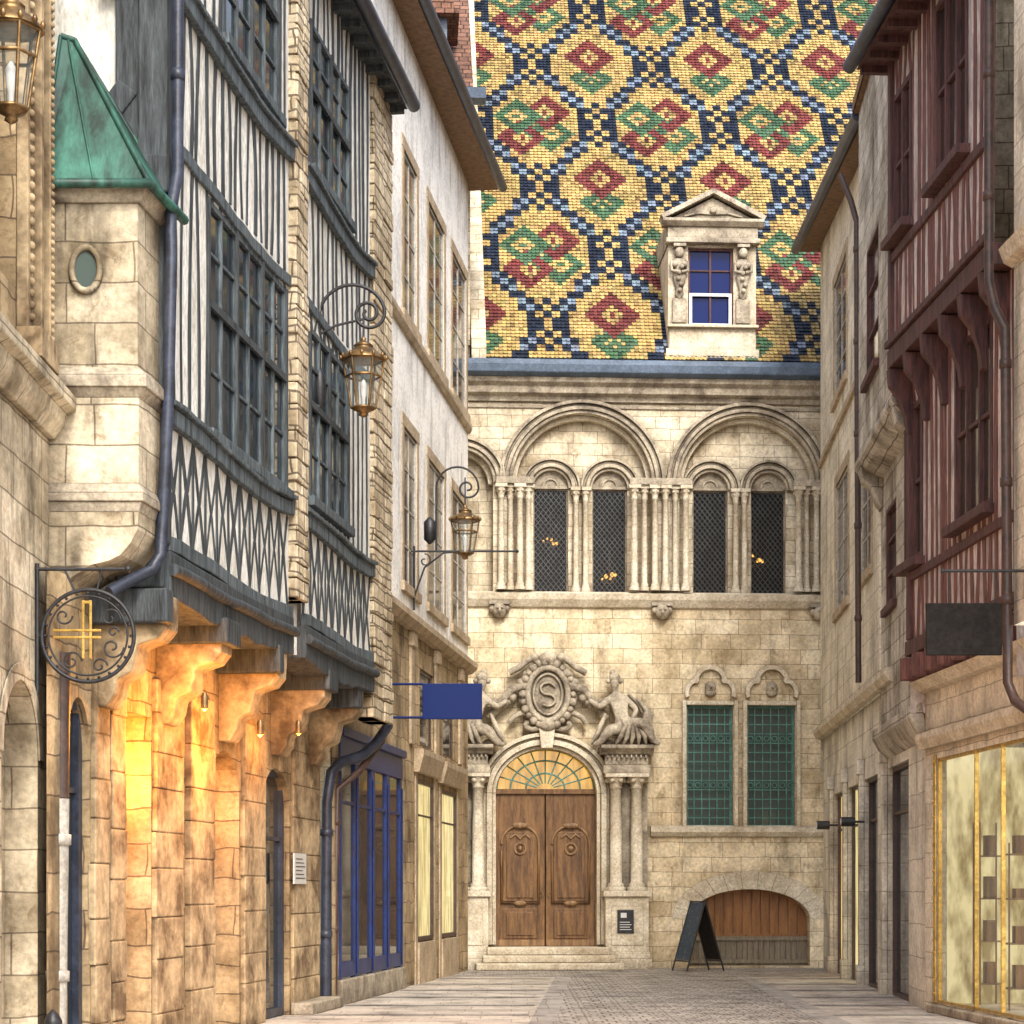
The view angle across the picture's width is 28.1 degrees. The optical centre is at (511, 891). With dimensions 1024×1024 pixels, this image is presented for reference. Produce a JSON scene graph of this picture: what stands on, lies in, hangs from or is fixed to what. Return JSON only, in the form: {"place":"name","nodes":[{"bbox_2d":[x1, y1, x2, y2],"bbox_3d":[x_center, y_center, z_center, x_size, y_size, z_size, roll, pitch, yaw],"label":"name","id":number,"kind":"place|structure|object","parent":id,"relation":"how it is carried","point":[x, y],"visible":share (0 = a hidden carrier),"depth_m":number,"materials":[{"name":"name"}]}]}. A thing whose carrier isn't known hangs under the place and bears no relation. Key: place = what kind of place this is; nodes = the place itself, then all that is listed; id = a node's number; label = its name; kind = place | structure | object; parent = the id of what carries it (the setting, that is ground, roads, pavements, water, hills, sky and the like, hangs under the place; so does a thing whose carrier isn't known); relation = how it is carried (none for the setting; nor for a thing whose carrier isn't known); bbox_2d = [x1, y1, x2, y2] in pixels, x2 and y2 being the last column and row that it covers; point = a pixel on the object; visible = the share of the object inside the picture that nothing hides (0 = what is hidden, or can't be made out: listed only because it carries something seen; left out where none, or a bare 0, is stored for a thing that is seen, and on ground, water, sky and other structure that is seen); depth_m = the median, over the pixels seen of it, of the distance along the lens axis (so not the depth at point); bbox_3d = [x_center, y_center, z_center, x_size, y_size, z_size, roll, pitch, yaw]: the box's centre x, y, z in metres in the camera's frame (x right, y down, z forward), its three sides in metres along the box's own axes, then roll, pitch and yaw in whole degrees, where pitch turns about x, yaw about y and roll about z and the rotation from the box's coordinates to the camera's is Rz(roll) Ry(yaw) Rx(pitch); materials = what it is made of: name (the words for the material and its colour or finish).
{"place":"outdoors","nodes":[
{"label":"outdoors","id":0,"kind":"place"},
{"bbox_2d":[261,976,977,1023],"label":"pavement","id":1,"kind":"structure","parent":0,"point":[530,1010],"depth_m":28.73,"materials":[{"name":"stone"}]},
{"bbox_2d":[43,1009,61,1023],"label":"bollard","id":2,"kind":"object","parent":1,"relation":"on","point":[52,1016],"visible":1,"depth_m":17.35,"materials":[{"name":"metal"}]},
{"bbox_2d":[0,0,188,1023],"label":"stone house","id":3,"kind":"structure","parent":1,"relation":"on","point":[86,201],"depth_m":18.05,"materials":[{"name":"beige stone"}]},
{"bbox_2d":[0,0,45,124],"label":"wall lantern","id":4,"kind":"object","parent":3,"relation":"attached to","point":[18,24],"depth_m":15.56,"materials":[{"name":"metal"}]},
{"bbox_2d":[45,798,70,1023],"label":"downpipe","id":5,"kind":"object","parent":3,"relation":"attached to","point":[64,844],"visible":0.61,"depth_m":17.94,"materials":[{"name":"white metal"}]},
{"bbox_2d":[35,563,135,693],"bbox_3d":[-3.675,-2.261,17.593,0.889,1.122,0.075,0,0,0],"label":"hanging sign","id":6,"kind":"object","parent":3,"relation":"attached to","point":[83,630],"visible":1,"depth_m":17.59,"materials":[{"name":"metal"}]},
{"bbox_2d":[68,244,102,293],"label":"oval window","id":7,"kind":"structure","parent":3,"relation":"in","point":[85,267],"depth_m":18.12,"materials":[{"name":"stone"}]},
{"bbox_2d":[105,0,184,595],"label":"downpipe","id":8,"kind":"object","parent":3,"relation":"attached to","point":[177,79],"visible":0.96,"depth_m":18.62,"materials":[{"name":"metal"}]},
{"bbox_2d":[47,0,363,1023],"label":"half timbered house","id":9,"kind":"structure","parent":1,"relation":"on","point":[195,864],"depth_m":21.20,"materials":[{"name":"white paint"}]},
{"bbox_2d":[60,652,70,797],"bbox_3d":[-3.960,-1.462,18.000,0.165,1.277,0.150,0,0,0],"label":"downpipe","id":10,"kind":"object","parent":9,"relation":"attached to","point":[64,731],"visible":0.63,"depth_m":17.94,"materials":[{"name":"metal"}]},
{"bbox_2d":[67,701,81,1023],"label":"door","id":11,"kind":"structure","parent":9,"relation":"in","point":[74,953],"depth_m":18.62,"materials":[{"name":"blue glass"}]},
{"bbox_2d":[200,692,207,710],"bbox_3d":[-2.996,-1.850,19.949,0.079,0.180,0.079,0,0,0],"label":"soffit lamp","id":12,"kind":"object","parent":9,"relation":"attached to","point":[204,700],"visible":1,"depth_m":19.92,"materials":[{"name":"gold metal"}]},
{"bbox_2d":[210,201,293,500],"bbox_3d":[-2.798,-5.690,21.898,0.150,2.420,3.290,0,0,8],"label":"window","id":13,"kind":"structure","parent":9,"relation":"in","point":[223,234],"depth_m":21.88,"materials":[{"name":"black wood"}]},
{"bbox_2d":[222,0,286,128],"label":"window","id":14,"kind":"structure","parent":9,"relation":"in","point":[237,35],"depth_m":22.31,"materials":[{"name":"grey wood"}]},
{"bbox_2d":[257,720,263,736],"bbox_3d":[-2.695,-1.750,21.918,0.079,0.180,0.079,0,0,0],"label":"soffit lamp","id":15,"kind":"object","parent":9,"relation":"attached to","point":[260,726],"visible":1,"depth_m":21.89,"materials":[{"name":"gold metal"}]},
{"bbox_2d":[265,769,283,1017],"bbox_3d":[-3.078,0.015,25.775,0.090,3.130,1.385,0,0,7],"label":"door","id":16,"kind":"structure","parent":9,"relation":"in","point":[274,804],"depth_m":26.20,"materials":[{"name":"blue glass"}]},
{"bbox_2d":[295,720,301,734],"bbox_3d":[-2.538,-1.950,24.343,0.079,0.180,0.079,0,0,0],"label":"soffit lamp","id":17,"kind":"object","parent":9,"relation":"attached to","point":[298,725],"visible":1,"depth_m":24.32,"materials":[{"name":"gold metal"}]},
{"bbox_2d":[286,0,419,724],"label":"half timbered house","id":18,"kind":"structure","parent":9,"relation":"attached to","point":[360,90],"depth_m":26.69,"materials":[{"name":"white paint"}]},
{"bbox_2d":[308,329,354,536],"bbox_3d":[-2.277,-5.715,25.648,0.150,2.170,2.280,0,0,8],"label":"window","id":19,"kind":"structure","parent":18,"relation":"in","point":[337,516],"depth_m":25.76,"materials":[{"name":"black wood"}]},
{"bbox_2d":[312,24,356,233],"bbox_3d":[-2.266,-9.565,25.723,0.150,1.870,2.331,0,0,8],"label":"window","id":20,"kind":"structure","parent":18,"relation":"in","point":[339,193],"depth_m":25.71,"materials":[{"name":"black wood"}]},
{"bbox_2d":[316,283,387,417],"bbox_3d":[-2.099,-6.617,25.200,1.148,1.745,0.604,0,0,0],"label":"wall lantern","id":21,"kind":"object","parent":18,"relation":"attached to","point":[363,352],"depth_m":25.18,"materials":[{"name":"metal"}]},
{"bbox_2d":[330,0,506,1004],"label":"rendered house","id":22,"kind":"structure","parent":1,"relation":"on","point":[403,887],"depth_m":35.65,"materials":[{"name":"white paint"}]},
{"bbox_2d":[320,724,392,995],"bbox_3d":[-2.161,-0.449,28.907,0.248,4.035,1.656,0,0,32],"label":"downpipe","id":23,"kind":"object","parent":22,"relation":"attached to","point":[341,762],"visible":0.88,"depth_m":28.25,"materials":[{"name":"metal"}]},
{"bbox_2d":[331,740,384,995],"bbox_3d":[-2.104,-0.331,29.140,0.305,3.823,1.422,0,0,27],"label":"downpipe","id":24,"kind":"object","parent":22,"relation":"attached to","point":[359,770],"visible":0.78,"depth_m":28.57,"materials":[{"name":"metal"}]},
{"bbox_2d":[404,153,415,324],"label":"window","id":25,"kind":"structure","parent":22,"relation":"in","point":[409,176],"depth_m":34.85,"materials":[{"name":"brown glass"}]},
{"bbox_2d":[404,428,415,588],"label":"window","id":26,"kind":"structure","parent":22,"relation":"in","point":[409,444],"depth_m":34.85,"materials":[{"name":"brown glass"}]},
{"bbox_2d":[420,669,430,749],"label":"window","id":27,"kind":"structure","parent":22,"relation":"in","point":[425,724],"depth_m":36.48,"materials":[{"name":"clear glass"}]},
{"bbox_2d":[418,779,433,940],"bbox_3d":[-1.568,-0.550,36.212,0.090,2.800,1.774,0,0,7],"label":"shop window","id":28,"kind":"structure","parent":22,"relation":"in","point":[425,789],"depth_m":36.53,"materials":[{"name":"yellow glass"}]},
{"bbox_2d":[429,205,442,369],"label":"window","id":29,"kind":"structure","parent":22,"relation":"in","point":[435,232],"depth_m":37.66,"materials":[{"name":"brown glass"}]},
{"bbox_2d":[429,461,442,612],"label":"window","id":30,"kind":"structure","parent":22,"relation":"in","point":[435,568],"depth_m":37.78,"materials":[{"name":"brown glass"}]},
{"bbox_2d":[392,683,481,718],"bbox_3d":[-1.222,-3.034,32.600,1.494,0.580,0.060,0,0,0],"label":"hanging sign","id":31,"kind":"object","parent":22,"relation":"attached to","point":[451,700],"visible":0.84,"depth_m":32.57,"materials":[{"name":"blue metal"}]},
{"bbox_2d":[443,719,451,758],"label":"window","id":32,"kind":"structure","parent":22,"relation":"in","point":[447,723],"depth_m":39.19,"materials":[{"name":"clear glass"}]},
{"bbox_2d":[442,790,456,936],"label":"shop window","id":33,"kind":"structure","parent":22,"relation":"in","point":[449,800],"depth_m":39.37,"materials":[{"name":"yellow glass"}]},
{"bbox_2d":[453,255,464,405],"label":"window","id":34,"kind":"structure","parent":22,"relation":"in","point":[458,278],"depth_m":40.55,"materials":[{"name":"brown glass"}]},
{"bbox_2d":[453,492,464,632],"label":"window","id":35,"kind":"structure","parent":22,"relation":"in","point":[458,563],"depth_m":40.55,"materials":[{"name":"brown glass"}]},
{"bbox_2d":[411,466,518,609],"bbox_3d":[-0.799,-6.011,34.800,1.833,2.452,0.567,0,0,0],"label":"wall lantern","id":36,"kind":"object","parent":22,"relation":"attached to","point":[464,515],"depth_m":34.78,"materials":[{"name":"metal"}]},
{"bbox_2d":[313,1014,528,1014],"bbox_3d":[-1.241,1.588,26.540,2.918,0.001,0.280,0,0,0],"label":"paving band","id":37,"kind":"object","parent":1,"relation":"on","point":[420,1014],"visible":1,"depth_m":26.49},
{"bbox_2d":[345,1004,534,1004],"bbox_3d":[-1.054,1.588,28.740,2.742,0.001,0.280,0,0,0],"label":"paving band","id":38,"kind":"object","parent":1,"relation":"on","point":[439,1004],"visible":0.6,"depth_m":28.84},
{"bbox_2d":[374,996,538,996],"bbox_3d":[-0.867,1.588,30.940,2.566,0.001,0.280,0,0,0],"label":"paving band","id":39,"kind":"object","parent":1,"relation":"on","point":[456,996],"visible":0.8,"depth_m":31.04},
{"bbox_2d":[400,989,543,989],"bbox_3d":[-0.680,1.588,33.140,2.390,0.001,0.280,0,0,0],"label":"paving band","id":40,"kind":"object","parent":1,"relation":"on","point":[471,989],"visible":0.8,"depth_m":33.27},
{"bbox_2d":[421,983,546,983],"bbox_3d":[-0.493,1.588,35.340,2.214,0.001,0.280,0,0,0],"label":"paving band","id":41,"kind":"object","parent":1,"relation":"on","point":[483,983],"visible":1,"depth_m":35.44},
{"bbox_2d":[440,978,550,978],"bbox_3d":[-0.306,1.588,37.540,2.038,0.001,0.280,0,0,0],"label":"paving band","id":42,"kind":"object","parent":1,"relation":"on","point":[495,978],"visible":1,"depth_m":37.48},
{"bbox_2d":[529,976,569,1023],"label":"street border","id":43,"kind":"object","parent":1,"relation":"on","point":[547,1010],"visible":1,"depth_m":29.10,"materials":[{"name":"beige stone"}]},
{"bbox_2d":[736,976,851,1023],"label":"street border","id":44,"kind":"object","parent":1,"relation":"on","point":[817,1013],"visible":1,"depth_m":29.10,"materials":[{"name":"beige stone"}]},
{"bbox_2d":[757,978,840,978],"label":"paving band","id":45,"kind":"object","parent":1,"relation":"on","point":[798,978],"visible":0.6,"depth_m":37.48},
{"bbox_2d":[767,983,854,983],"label":"paving band","id":46,"kind":"object","parent":1,"relation":"on","point":[810,983],"visible":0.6,"depth_m":35.44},
{"bbox_2d":[780,989,877,989],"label":"paving band","id":47,"kind":"object","parent":1,"relation":"on","point":[828,989],"visible":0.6,"depth_m":33.27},
{"bbox_2d":[795,996,896,996],"bbox_3d":[5.110,1.588,30.940,1.652,0.001,0.280,0,0,0],"label":"paving band","id":48,"kind":"object","parent":1,"relation":"on","point":[845,996],"visible":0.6,"depth_m":31.04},
{"bbox_2d":[812,1004,912,1004],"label":"paving band","id":49,"kind":"object","parent":1,"relation":"on","point":[862,1004],"visible":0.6,"depth_m":28.84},
{"bbox_2d":[833,1014,939,1014],"bbox_3d":[4.917,1.588,26.540,1.529,0.001,0.280,0,0,0],"label":"paving band","id":50,"kind":"object","parent":1,"relation":"on","point":[886,1014],"visible":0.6,"depth_m":26.49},
{"bbox_2d":[791,112,1023,1009],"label":"rendered house","id":51,"kind":"structure","parent":1,"relation":"on","point":[874,900],"depth_m":36.45,"materials":[{"name":"beige paint"}]},
{"bbox_2d":[816,821,837,828],"bbox_3d":[5.849,-1.235,38.000,0.396,0.160,0.160,0,0,0],"label":"wall spotlight","id":52,"kind":"object","parent":51,"relation":"attached to","point":[823,824],"depth_m":37.94,"materials":[{"name":"metal"}]},
{"bbox_2d":[838,793,841,973],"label":"shop window","id":53,"kind":"structure","parent":51,"relation":"in","point":[839,795],"depth_m":39.89,"materials":[{"name":"yellow"}]},
{"bbox_2d":[835,257,845,391],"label":"window","id":54,"kind":"structure","parent":51,"relation":"in","point":[840,289],"depth_m":38.55,"materials":[{"name":"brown glass"}]},
{"bbox_2d":[837,469,846,606],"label":"window","id":55,"kind":"structure","parent":51,"relation":"in","point":[842,486],"depth_m":38.19,"materials":[{"name":"brown glass"}]},
{"bbox_2d":[838,173,861,682],"bbox_3d":[5.438,-7.500,33.034,0.140,8.284,0.488,0,0,-40],"label":"downpipe","id":56,"kind":"object","parent":51,"relation":"attached to","point":[857,523],"visible":0.81,"depth_m":32.86,"materials":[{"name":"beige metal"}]},
{"bbox_2d":[840,817,864,826],"bbox_3d":[5.655,-1.162,34.000,0.396,0.160,0.160,0,0,0],"label":"wall spotlight","id":57,"kind":"object","parent":51,"relation":"attached to","point":[848,821],"depth_m":33.94,"materials":[{"name":"metal"}]},
{"bbox_2d":[852,785,857,979],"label":"shop window","id":58,"kind":"structure","parent":51,"relation":"in","point":[854,789],"depth_m":37.35,"materials":[{"name":"yellow"}]},
{"bbox_2d":[862,486,869,572],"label":"window","id":59,"kind":"structure","parent":51,"relation":"in","point":[865,493],"depth_m":34.45,"materials":[{"name":"grey glass"}]},
{"bbox_2d":[869,776,877,988],"bbox_3d":[6.049,-0.150,33.855,0.090,3.500,1.835,0,0,3],"label":"door","id":60,"kind":"structure","parent":51,"relation":"in","point":[873,783],"depth_m":34.58,"materials":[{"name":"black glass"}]},
{"bbox_2d":[893,761,908,1000],"bbox_3d":[5.850,-0.150,30.424,0.090,3.500,2.369,0,0,3],"label":"door","id":61,"kind":"structure","parent":51,"relation":"in","point":[901,772],"depth_m":31.00,"materials":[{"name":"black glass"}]},
{"bbox_2d":[852,0,1013,758],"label":"narrow stone house","id":62,"kind":"structure","parent":51,"relation":"attached to","point":[879,467],"depth_m":29.87,"materials":[{"name":"beige stone"}]},
{"bbox_2d":[860,220,878,393],"bbox_3d":[5.339,-8.640,30.332,0.180,2.120,1.669,0,0,3],"label":"window","id":63,"kind":"structure","parent":62,"relation":"in","point":[873,250],"depth_m":30.57,"materials":[{"name":"brown glass"}]},
{"bbox_2d":[880,497,896,617],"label":"window","id":64,"kind":"structure","parent":62,"relation":"in","point":[891,600],"depth_m":30.92,"materials":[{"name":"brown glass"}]},
{"bbox_2d":[359,968,946,975],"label":"square paving","id":65,"kind":"structure","parent":0,"point":[743,971],"depth_m":40.37,"materials":[{"name":"grey stone"}]},
{"bbox_2d":[450,975,839,975],"bbox_3d":[3.000,1.588,38.700,10.000,0.001,0.400,0,0,0],"label":"square paving border","id":66,"kind":"object","parent":65,"relation":"on","point":[644,975],"visible":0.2,"depth_m":38.83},
{"bbox_2d":[672,900,724,971],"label":"sandwich board","id":67,"kind":"object","parent":65,"relation":"on","point":[697,920],"visible":1,"depth_m":40.96,"materials":[{"name":"wood"}]},
{"bbox_2d":[555,976,821,1023],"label":"street","id":68,"kind":"structure","parent":0,"point":[660,1000],"depth_m":29.43,"materials":[{"name":"beige stone"}]},
{"bbox_2d":[843,0,1023,1023],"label":"half timbered house","id":69,"kind":"structure","parent":0,"point":[942,342],"depth_m":25.82,"materials":[{"name":"paint"}]},
{"bbox_2d":[880,70,912,250],"bbox_3d":[5.086,-9.590,26.891,0.240,2.020,1.099,0,0,-3],"label":"window","id":70,"kind":"structure","parent":69,"relation":"in","point":[902,100],"depth_m":26.87,"materials":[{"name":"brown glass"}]},
{"bbox_2d":[892,399,924,576],"bbox_3d":[5.317,-5.390,27.300,0.230,2.220,1.093,0,0,-3],"label":"window","id":71,"kind":"structure","parent":69,"relation":"in","point":[917,558],"depth_m":27.27,"materials":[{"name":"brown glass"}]},
{"bbox_2d":[921,0,969,197],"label":"window","id":72,"kind":"structure","parent":69,"relation":"in","point":[952,145],"depth_m":24.67,"materials":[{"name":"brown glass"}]},
{"bbox_2d":[941,314,993,537],"bbox_3d":[5.484,-5.540,24.512,0.230,2.320,1.735,0,0,-3],"label":"window","id":73,"kind":"structure","parent":69,"relation":"in","point":[973,406],"depth_m":24.62,"materials":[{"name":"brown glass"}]},
{"bbox_2d":[938,738,1023,1019],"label":"shop window","id":74,"kind":"structure","parent":69,"relation":"in","point":[976,752],"depth_m":25.21,"materials":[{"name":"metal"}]},
{"bbox_2d":[998,0,1023,624],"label":"stone house","id":75,"kind":"structure","parent":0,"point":[1011,250],"depth_m":22.09,"materials":[{"name":"beige stone"}]},
{"bbox_2d":[926,568,1023,655],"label":"hanging sign","id":76,"kind":"object","parent":75,"relation":"attached to","point":[963,629],"visible":1,"depth_m":20.98,"materials":[{"name":"metal"}]},
{"bbox_2d":[983,0,1023,713],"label":"downpipe","id":77,"kind":"object","parent":75,"relation":"attached to","point":[1006,485],"visible":0.99,"depth_m":22.18,"materials":[{"name":"red metal"}]},
{"label":"ground","id":78,"kind":"structure","parent":0,"visible":0},
{"bbox_2d":[320,0,946,970],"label":"stone mansion","id":79,"kind":"structure","parent":78,"relation":"on","point":[644,602],"depth_m":42.83,"materials":[{"name":"stone"}]},
{"bbox_2d":[431,0,485,357],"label":"corner house","id":80,"kind":"structure","parent":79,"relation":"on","point":[453,17],"depth_m":42.80,"materials":[{"name":"stone"}]},
{"bbox_2d":[496,794,544,945],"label":"door","id":81,"kind":"structure","parent":79,"relation":"in","point":[520,818],"depth_m":42.75,"materials":[{"name":"brown wood"}]},
{"bbox_2d":[533,489,567,591],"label":"lattice window","id":82,"kind":"structure","parent":79,"relation":"in","point":[550,506],"depth_m":42.99,"materials":[{"name":"metal"}]},
{"bbox_2d":[546,794,594,945],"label":"door","id":83,"kind":"structure","parent":79,"relation":"in","point":[570,818],"depth_m":42.81,"materials":[{"name":"brown wood"}]},
{"bbox_2d":[592,490,626,591],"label":"lattice window","id":84,"kind":"structure","parent":79,"relation":"in","point":[609,507],"depth_m":43.05,"materials":[{"name":"metal"}]},
{"bbox_2d":[693,491,726,592],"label":"lattice window","id":85,"kind":"structure","parent":79,"relation":"in","point":[709,507],"depth_m":43.18,"materials":[{"name":"metal"}]},
{"bbox_2d":[682,665,737,826],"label":"grille window","id":86,"kind":"structure","parent":79,"relation":"in","point":[709,728],"depth_m":42.91,"materials":[{"name":"green glass"}]},
{"bbox_2d":[697,889,806,964],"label":"cellar door","id":87,"kind":"structure","parent":79,"relation":"in","point":[744,912],"depth_m":43.17,"materials":[{"name":"brown wood"}]},
{"bbox_2d":[751,491,784,592],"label":"lattice window","id":88,"kind":"structure","parent":79,"relation":"in","point":[767,508],"depth_m":43.24,"materials":[{"name":"glass"}]},
{"bbox_2d":[743,665,800,826],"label":"grille window","id":89,"kind":"structure","parent":79,"relation":"in","point":[771,743],"depth_m":42.99,"materials":[{"name":"green glass"}]}
]}

